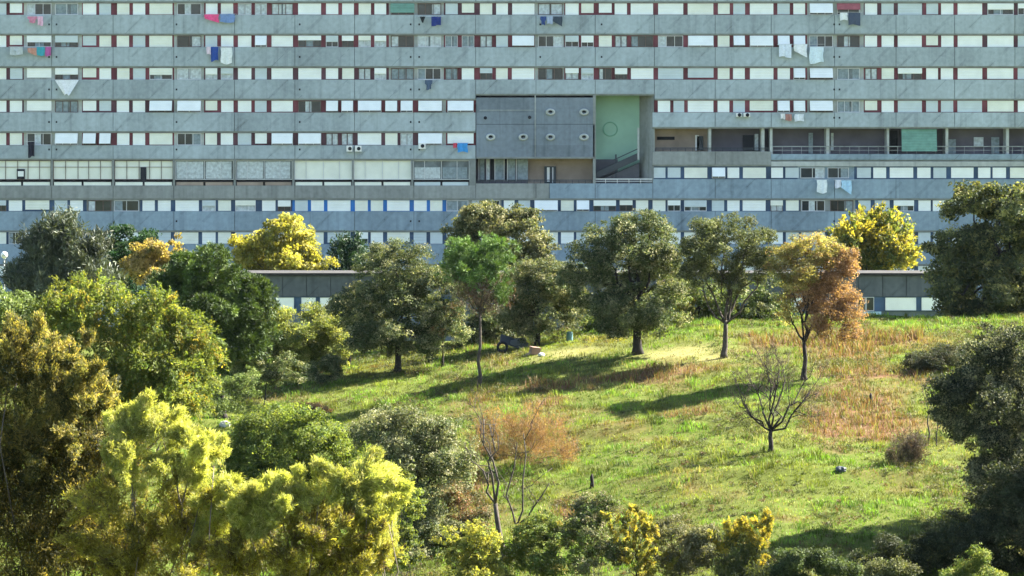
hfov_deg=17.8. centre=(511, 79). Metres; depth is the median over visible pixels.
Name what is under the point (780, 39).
window
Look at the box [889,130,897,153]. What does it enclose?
door
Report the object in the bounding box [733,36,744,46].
window
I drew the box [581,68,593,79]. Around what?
window
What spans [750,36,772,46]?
window
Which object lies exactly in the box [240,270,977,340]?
annex building
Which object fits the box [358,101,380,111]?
window
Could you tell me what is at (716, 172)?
window
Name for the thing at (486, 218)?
olive tree
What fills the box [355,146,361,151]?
air conditioner
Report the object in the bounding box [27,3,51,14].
window
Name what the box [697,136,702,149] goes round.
door
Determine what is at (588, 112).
apartment block
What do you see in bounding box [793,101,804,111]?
window
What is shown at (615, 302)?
oak tree
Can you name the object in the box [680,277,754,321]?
bush
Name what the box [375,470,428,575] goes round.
bush
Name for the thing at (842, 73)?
window
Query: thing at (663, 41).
window
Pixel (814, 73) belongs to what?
window
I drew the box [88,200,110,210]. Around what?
window
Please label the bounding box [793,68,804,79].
window
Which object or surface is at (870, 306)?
window
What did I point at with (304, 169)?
gallery window
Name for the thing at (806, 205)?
window
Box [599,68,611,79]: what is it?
window
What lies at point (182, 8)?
window
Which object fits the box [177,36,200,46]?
window
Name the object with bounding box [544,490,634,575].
bush
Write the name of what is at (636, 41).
window
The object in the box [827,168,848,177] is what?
window
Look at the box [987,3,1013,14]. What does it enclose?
window
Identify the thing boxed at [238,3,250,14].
window
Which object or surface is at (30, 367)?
conifer
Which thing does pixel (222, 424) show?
rock
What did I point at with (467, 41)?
window
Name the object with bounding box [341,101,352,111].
window
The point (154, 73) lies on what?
window
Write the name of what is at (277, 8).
window
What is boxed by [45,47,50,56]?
cloth
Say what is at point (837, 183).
shirt
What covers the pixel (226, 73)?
window
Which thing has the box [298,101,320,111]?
window
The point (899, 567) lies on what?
bush
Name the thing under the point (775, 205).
window
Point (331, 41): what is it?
window
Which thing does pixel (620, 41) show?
window
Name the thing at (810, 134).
door
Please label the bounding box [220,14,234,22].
towel
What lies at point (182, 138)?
window
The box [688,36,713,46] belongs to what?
window
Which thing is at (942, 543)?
bush
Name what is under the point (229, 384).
bush
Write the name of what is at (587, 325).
bush
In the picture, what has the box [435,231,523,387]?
stone pine
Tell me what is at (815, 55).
sheet
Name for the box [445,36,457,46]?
window
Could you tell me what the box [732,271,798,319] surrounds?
bush
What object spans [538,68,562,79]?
window
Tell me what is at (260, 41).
window
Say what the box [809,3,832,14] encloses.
window
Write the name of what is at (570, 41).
window
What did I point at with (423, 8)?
window
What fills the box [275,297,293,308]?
window
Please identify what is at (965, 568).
bush
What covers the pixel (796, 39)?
window
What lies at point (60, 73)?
window
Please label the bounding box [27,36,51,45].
window
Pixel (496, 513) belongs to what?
bare tree
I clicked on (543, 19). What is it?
shirt
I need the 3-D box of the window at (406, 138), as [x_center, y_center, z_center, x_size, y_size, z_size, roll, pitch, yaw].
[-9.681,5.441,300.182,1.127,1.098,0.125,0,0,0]
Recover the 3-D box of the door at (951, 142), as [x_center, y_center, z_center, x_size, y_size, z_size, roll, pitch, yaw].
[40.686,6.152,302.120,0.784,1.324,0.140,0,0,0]
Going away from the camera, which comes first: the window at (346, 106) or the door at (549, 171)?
the window at (346, 106)
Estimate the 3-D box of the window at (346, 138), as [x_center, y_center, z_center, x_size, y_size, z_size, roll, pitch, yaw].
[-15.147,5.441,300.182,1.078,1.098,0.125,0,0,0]
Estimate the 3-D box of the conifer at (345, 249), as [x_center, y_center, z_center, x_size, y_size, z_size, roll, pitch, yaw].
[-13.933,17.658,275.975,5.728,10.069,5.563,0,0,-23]
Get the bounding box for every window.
[0,160,50,179]
[0,200,5,210]
[9,232,21,243]
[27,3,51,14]
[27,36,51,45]
[27,133,51,144]
[53,160,111,179]
[55,3,77,14]
[55,36,77,46]
[55,68,77,79]
[55,101,77,111]
[55,133,77,144]
[82,133,95,144]
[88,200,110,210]
[99,133,110,144]
[114,160,172,183]
[114,200,138,210]
[149,68,172,79]
[149,101,172,111]
[175,160,233,179]
[177,3,200,14]
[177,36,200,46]
[177,68,200,79]
[177,101,200,111]
[177,133,200,144]
[202,200,215,210]
[205,68,216,79]
[221,68,232,79]
[235,200,255,210]
[235,232,255,239]
[236,160,291,179]
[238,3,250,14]
[255,3,266,14]
[255,36,266,46]
[272,3,292,14]
[272,133,292,144]
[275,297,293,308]
[278,200,290,210]
[295,160,351,179]
[298,36,320,46]
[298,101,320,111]
[298,133,320,144]
[301,297,315,310]
[319,297,331,306]
[326,36,337,46]
[326,101,337,111]
[326,133,337,144]
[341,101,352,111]
[341,133,352,144]
[342,36,353,46]
[354,160,410,179]
[355,232,367,243]
[358,36,370,46]
[358,68,370,79]
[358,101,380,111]
[374,36,385,46]
[374,68,385,79]
[385,101,396,111]
[390,3,413,14]
[391,36,413,46]
[391,68,413,79]
[401,101,412,111]
[401,133,412,144]
[413,160,468,179]
[418,3,440,14]
[418,36,440,46]
[418,68,440,79]
[418,101,441,111]
[418,133,441,144]
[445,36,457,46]
[445,68,457,79]
[446,200,467,210]
[447,101,473,111]
[462,36,473,46]
[480,36,491,46]
[480,68,491,79]
[485,200,499,205]
[512,36,533,46]
[534,200,557,210]
[538,3,562,14]
[538,36,562,46]
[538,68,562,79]
[565,36,578,46]
[565,68,578,79]
[576,200,588,210]
[581,36,593,46]
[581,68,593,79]
[594,200,615,210]
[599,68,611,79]
[615,36,626,46]
[615,68,626,79]
[620,200,632,210]
[631,36,652,46]
[658,36,682,46]
[668,200,679,210]
[684,200,706,210]
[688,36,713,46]
[712,168,724,177]
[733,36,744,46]
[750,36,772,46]
[770,200,782,210]
[777,36,789,46]
[777,101,789,111]
[793,36,804,46]
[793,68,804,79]
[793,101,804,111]
[800,168,823,177]
[801,200,824,210]
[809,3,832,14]
[809,36,832,46]
[809,68,832,79]
[809,101,832,111]
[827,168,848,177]
[830,200,852,210]
[837,3,860,14]
[837,36,859,46]
[837,68,859,79]
[837,101,859,111]
[857,297,865,310]
[865,68,876,79]
[866,297,873,310]
[885,297,916,310]
[894,200,913,210]
[898,68,921,79]
[921,297,941,310]
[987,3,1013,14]
[1018,3,1023,14]
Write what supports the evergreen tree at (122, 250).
on the ground at (688, 350)
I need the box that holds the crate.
[529,346,541,354]
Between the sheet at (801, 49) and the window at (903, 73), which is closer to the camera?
the sheet at (801, 49)
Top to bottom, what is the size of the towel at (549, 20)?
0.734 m
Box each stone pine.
[143,241,282,418]
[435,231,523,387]
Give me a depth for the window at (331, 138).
300.16 m
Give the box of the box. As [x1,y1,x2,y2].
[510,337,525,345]
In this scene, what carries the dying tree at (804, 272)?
on the ground at (688, 350)
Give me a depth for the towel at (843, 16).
299.56 m
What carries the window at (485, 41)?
in the apartment block
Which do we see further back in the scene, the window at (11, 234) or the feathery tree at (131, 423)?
the window at (11, 234)
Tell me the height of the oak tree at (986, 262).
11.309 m
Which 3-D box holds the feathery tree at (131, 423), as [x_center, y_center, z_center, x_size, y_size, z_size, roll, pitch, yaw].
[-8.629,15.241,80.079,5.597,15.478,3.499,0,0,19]
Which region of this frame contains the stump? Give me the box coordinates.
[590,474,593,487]
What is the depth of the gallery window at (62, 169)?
300.30 m
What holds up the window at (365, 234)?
in the apartment block
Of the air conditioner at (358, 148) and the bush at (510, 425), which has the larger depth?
the air conditioner at (358, 148)
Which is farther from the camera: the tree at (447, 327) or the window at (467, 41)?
the window at (467, 41)
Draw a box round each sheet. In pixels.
[55,80,77,95]
[211,47,217,61]
[779,44,790,57]
[794,44,806,56]
[809,47,823,63]
[841,180,851,193]
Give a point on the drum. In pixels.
(569, 335)
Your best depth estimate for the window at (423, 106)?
299.94 m
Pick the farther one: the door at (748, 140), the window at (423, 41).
the door at (748, 140)
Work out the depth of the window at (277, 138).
299.94 m
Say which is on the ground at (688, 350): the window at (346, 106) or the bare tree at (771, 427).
the bare tree at (771, 427)
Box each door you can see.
[544,166,555,183]
[695,135,698,149]
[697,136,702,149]
[743,135,753,149]
[754,134,757,149]
[809,133,812,153]
[831,133,833,149]
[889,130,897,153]
[948,139,955,153]
[991,137,998,153]
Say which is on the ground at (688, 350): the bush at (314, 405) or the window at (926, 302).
the bush at (314, 405)
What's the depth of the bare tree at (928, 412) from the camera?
176.14 m
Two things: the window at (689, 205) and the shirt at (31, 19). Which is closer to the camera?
the shirt at (31, 19)
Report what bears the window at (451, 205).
in the apartment block
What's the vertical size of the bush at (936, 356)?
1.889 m
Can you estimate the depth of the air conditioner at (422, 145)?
299.60 m
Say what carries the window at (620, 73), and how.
in the apartment block
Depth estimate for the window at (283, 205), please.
300.08 m
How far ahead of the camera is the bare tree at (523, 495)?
157.94 m
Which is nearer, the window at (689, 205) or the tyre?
the tyre
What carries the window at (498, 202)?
in the apartment block
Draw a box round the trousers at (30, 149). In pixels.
[28,142,33,157]
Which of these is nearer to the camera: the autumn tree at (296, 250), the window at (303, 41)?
the autumn tree at (296, 250)
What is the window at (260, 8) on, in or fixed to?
in the apartment block
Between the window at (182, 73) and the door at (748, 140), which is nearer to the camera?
the window at (182, 73)
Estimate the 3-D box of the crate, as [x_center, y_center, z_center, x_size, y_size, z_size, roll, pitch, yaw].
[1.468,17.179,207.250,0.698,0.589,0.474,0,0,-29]
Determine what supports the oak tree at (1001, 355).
on the ground at (688, 350)
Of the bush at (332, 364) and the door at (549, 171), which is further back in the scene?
the door at (549, 171)
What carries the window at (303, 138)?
in the apartment block
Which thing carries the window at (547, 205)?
in the apartment block
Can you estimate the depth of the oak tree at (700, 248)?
198.25 m
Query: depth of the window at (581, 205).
299.94 m
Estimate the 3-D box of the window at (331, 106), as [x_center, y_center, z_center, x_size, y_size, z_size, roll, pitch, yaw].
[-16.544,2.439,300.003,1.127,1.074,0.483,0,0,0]
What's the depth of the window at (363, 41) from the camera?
300.16 m
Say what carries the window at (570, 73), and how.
in the apartment block
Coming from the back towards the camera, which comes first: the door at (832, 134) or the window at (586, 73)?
the door at (832, 134)
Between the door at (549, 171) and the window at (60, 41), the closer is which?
the window at (60, 41)
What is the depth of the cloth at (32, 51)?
299.56 m
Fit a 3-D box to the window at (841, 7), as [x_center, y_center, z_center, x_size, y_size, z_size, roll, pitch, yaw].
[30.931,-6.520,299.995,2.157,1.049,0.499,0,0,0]
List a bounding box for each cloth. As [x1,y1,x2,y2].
[27,48,36,55]
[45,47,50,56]
[457,143,467,152]
[785,114,791,120]
[794,114,803,120]
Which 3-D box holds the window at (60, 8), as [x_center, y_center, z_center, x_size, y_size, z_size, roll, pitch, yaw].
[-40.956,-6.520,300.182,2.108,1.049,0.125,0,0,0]
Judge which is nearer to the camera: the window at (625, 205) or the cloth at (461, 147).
the cloth at (461, 147)
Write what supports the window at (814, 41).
in the apartment block
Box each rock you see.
[219,421,230,427]
[835,466,846,472]
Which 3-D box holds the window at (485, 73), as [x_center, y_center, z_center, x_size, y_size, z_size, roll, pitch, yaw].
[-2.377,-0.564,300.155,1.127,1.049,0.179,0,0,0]
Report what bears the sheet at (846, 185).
hanging from the drying line
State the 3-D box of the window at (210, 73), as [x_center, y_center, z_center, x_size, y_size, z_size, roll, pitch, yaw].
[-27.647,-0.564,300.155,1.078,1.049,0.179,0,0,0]
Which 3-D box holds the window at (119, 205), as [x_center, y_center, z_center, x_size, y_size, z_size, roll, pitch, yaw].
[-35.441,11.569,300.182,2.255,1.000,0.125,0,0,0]
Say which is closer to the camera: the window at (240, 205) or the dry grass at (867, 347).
the dry grass at (867, 347)
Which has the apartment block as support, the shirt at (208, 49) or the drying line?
the drying line
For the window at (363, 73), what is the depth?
300.16 m
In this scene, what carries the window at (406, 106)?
in the apartment block
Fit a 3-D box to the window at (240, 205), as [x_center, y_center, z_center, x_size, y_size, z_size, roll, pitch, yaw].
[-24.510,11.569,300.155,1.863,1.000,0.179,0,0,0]
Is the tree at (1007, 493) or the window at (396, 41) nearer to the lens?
the tree at (1007, 493)
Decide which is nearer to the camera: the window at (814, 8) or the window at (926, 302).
the window at (926, 302)
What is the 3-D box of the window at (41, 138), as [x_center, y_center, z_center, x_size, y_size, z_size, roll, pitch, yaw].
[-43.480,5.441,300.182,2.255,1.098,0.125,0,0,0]
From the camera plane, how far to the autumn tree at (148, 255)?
243.91 m
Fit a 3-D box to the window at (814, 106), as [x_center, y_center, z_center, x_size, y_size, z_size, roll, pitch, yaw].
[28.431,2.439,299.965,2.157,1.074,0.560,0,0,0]
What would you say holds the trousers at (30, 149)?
hanging from the drying line
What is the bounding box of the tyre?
[496,341,507,352]
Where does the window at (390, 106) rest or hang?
in the apartment block
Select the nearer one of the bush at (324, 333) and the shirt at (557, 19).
the bush at (324, 333)
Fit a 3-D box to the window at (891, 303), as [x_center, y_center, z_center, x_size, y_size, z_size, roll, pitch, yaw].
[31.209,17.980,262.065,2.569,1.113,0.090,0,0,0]
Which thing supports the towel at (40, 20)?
hanging from the drying line
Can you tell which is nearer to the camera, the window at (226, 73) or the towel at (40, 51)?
the towel at (40, 51)
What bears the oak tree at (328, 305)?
on the ground at (688, 350)
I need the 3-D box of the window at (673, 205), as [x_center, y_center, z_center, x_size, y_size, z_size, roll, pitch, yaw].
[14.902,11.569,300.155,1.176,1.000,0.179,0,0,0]
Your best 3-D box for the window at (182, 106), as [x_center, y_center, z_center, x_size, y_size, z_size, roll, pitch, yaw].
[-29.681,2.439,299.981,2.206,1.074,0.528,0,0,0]
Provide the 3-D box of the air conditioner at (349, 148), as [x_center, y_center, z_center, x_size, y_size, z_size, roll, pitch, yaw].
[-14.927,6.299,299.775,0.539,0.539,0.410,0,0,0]
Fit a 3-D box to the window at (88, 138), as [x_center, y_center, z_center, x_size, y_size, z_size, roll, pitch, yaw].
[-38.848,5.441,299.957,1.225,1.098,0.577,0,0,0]
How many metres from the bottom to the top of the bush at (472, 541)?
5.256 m
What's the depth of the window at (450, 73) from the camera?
300.16 m
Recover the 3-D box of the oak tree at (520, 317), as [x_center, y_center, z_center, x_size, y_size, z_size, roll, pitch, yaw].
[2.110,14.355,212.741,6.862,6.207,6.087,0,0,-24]
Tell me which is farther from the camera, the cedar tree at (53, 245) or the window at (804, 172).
the window at (804, 172)
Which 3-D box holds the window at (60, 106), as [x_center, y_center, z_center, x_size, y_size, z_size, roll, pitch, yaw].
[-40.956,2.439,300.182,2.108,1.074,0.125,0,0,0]
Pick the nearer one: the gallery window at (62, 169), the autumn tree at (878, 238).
the autumn tree at (878, 238)
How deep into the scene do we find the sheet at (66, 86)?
299.55 m
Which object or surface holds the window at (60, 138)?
in the apartment block
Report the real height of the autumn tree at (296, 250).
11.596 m
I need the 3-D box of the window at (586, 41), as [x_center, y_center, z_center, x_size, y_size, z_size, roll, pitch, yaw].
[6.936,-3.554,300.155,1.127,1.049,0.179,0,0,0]
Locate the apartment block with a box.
[0,0,1023,326]
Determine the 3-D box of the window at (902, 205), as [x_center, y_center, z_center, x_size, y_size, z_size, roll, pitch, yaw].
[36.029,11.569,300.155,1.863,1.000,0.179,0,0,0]
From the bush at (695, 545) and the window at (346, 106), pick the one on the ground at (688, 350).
the bush at (695, 545)
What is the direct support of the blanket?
hanging from the drying line
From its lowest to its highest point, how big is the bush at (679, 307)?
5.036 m
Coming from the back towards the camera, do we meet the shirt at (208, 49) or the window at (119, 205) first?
the window at (119, 205)
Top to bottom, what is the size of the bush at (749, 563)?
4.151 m
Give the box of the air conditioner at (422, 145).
[419,143,425,148]
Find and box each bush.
[166,364,262,421]
[229,298,353,374]
[292,401,338,414]
[305,350,347,383]
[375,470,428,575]
[431,516,514,575]
[434,479,493,536]
[451,295,535,346]
[460,400,583,467]
[461,413,521,457]
[497,509,586,575]
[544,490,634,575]
[580,316,607,329]
[598,502,679,575]
[642,274,696,325]
[651,514,732,575]
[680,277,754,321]
[703,506,774,575]
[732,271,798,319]
[765,545,864,575]
[846,501,1010,573]
[860,555,922,575]
[880,425,931,464]
[900,342,969,370]
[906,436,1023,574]
[938,542,1008,575]
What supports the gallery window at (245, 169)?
in the apartment block
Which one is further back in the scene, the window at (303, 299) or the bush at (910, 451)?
the window at (303, 299)
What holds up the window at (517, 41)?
in the apartment block
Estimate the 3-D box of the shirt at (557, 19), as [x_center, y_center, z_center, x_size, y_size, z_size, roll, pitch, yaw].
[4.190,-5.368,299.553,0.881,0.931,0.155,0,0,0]
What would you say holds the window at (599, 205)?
in the apartment block
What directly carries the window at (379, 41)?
in the apartment block
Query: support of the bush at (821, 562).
on the ground at (688, 350)
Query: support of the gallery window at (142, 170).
in the apartment block
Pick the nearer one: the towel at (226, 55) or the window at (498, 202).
the towel at (226, 55)
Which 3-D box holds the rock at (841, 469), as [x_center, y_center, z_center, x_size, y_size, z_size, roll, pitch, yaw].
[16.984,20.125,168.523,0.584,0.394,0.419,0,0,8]
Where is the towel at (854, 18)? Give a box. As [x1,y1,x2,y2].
[848,13,859,25]
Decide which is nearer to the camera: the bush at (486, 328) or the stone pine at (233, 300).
the stone pine at (233, 300)
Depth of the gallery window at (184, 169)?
300.30 m
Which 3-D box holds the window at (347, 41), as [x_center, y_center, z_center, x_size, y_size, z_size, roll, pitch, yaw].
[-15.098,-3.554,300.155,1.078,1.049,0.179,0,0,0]
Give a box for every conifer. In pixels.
[0,308,171,575]
[325,229,370,269]
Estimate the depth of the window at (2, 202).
300.23 m
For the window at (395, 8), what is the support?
in the apartment block
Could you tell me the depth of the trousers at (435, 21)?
299.57 m
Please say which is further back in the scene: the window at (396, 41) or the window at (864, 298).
the window at (396, 41)
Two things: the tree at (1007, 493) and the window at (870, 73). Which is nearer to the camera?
the tree at (1007, 493)
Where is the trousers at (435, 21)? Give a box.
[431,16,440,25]
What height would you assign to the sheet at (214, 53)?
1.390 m
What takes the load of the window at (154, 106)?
in the apartment block
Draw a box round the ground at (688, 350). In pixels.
[0,316,1023,575]
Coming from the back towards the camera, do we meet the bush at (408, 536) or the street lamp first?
the street lamp
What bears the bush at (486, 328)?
on the ground at (688, 350)
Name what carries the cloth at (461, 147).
hanging from the drying line
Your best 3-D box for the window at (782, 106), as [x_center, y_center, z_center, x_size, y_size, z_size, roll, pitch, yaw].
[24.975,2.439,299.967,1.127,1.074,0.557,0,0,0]
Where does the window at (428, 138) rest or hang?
in the apartment block
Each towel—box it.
[36,47,44,55]
[38,16,42,25]
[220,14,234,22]
[221,47,231,64]
[547,16,552,23]
[817,180,826,193]
[840,13,847,20]
[848,13,859,25]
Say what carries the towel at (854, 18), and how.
hanging from the drying line
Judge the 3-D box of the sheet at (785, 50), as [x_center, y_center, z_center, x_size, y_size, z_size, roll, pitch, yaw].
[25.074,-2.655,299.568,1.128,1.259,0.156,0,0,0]
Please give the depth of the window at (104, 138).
299.94 m
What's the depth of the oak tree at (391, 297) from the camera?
205.87 m
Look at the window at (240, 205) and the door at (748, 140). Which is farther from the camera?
the door at (748, 140)
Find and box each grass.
[7,314,964,570]
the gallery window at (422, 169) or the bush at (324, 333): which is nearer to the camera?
the bush at (324, 333)
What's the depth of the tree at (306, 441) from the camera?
172.82 m
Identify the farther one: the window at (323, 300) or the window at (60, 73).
the window at (60, 73)
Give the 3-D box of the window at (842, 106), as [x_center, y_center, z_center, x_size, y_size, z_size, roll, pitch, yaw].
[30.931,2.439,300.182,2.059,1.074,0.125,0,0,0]
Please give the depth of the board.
211.21 m
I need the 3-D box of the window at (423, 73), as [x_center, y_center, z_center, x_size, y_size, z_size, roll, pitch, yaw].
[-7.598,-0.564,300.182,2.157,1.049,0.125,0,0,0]
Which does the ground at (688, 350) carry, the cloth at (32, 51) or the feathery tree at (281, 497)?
the feathery tree at (281, 497)
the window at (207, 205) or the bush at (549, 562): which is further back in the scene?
the window at (207, 205)
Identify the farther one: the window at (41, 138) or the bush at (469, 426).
the window at (41, 138)
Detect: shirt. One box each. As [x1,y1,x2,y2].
[10,47,22,54]
[27,16,36,22]
[206,47,210,54]
[425,80,431,89]
[540,16,545,24]
[553,16,561,25]
[835,180,840,187]
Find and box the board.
[500,334,527,348]
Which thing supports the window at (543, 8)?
in the apartment block
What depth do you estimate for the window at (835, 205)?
300.23 m
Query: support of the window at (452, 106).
in the apartment block
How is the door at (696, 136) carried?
in the apartment block
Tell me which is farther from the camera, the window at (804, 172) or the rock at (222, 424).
the window at (804, 172)
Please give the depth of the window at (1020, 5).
300.16 m
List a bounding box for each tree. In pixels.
[0,203,130,353]
[0,282,57,426]
[23,267,230,574]
[50,387,273,575]
[99,220,161,307]
[117,232,186,345]
[203,444,416,575]
[215,400,370,499]
[227,212,340,269]
[245,351,310,405]
[322,281,392,366]
[324,237,451,371]
[341,401,483,560]
[413,267,475,366]
[439,199,561,329]
[452,381,506,565]
[480,397,557,562]
[482,253,589,345]
[552,208,691,354]
[672,210,785,358]
[720,322,831,451]
[762,231,868,380]
[822,200,924,269]
[915,373,935,443]
[920,179,1023,317]
[922,321,1023,521]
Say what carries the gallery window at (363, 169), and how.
in the apartment block
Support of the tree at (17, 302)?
on the ground at (688, 350)
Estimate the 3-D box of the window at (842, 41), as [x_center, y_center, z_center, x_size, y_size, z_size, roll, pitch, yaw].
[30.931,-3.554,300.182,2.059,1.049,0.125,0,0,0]
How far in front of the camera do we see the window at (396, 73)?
300.16 m
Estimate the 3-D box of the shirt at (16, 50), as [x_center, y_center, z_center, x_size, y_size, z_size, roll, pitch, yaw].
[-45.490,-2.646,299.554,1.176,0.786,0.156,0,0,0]
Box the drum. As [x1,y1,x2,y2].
[566,332,572,340]
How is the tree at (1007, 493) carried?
on the ground at (688, 350)
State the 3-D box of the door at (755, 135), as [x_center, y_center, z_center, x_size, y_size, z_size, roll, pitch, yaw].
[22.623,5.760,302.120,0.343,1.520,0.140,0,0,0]
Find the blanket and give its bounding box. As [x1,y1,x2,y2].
[204,14,218,22]
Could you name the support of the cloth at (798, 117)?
hanging from the drying line
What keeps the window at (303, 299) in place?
in the annex building
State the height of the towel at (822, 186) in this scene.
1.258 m
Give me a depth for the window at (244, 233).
300.08 m
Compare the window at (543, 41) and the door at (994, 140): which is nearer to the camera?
the window at (543, 41)
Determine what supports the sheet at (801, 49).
hanging from the drying line
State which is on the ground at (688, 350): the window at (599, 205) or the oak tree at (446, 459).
the oak tree at (446, 459)
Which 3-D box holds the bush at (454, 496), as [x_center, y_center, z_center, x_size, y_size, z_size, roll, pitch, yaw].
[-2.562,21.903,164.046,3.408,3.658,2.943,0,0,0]
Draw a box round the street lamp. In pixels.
[1,251,7,297]
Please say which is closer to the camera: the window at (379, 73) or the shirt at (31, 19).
the shirt at (31, 19)
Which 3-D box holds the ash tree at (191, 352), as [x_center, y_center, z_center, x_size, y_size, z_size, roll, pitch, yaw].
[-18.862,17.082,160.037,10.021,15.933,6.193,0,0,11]
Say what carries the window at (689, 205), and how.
in the apartment block
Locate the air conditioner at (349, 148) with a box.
[346,146,352,151]
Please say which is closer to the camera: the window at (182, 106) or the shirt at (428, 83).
the shirt at (428, 83)
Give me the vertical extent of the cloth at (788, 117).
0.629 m

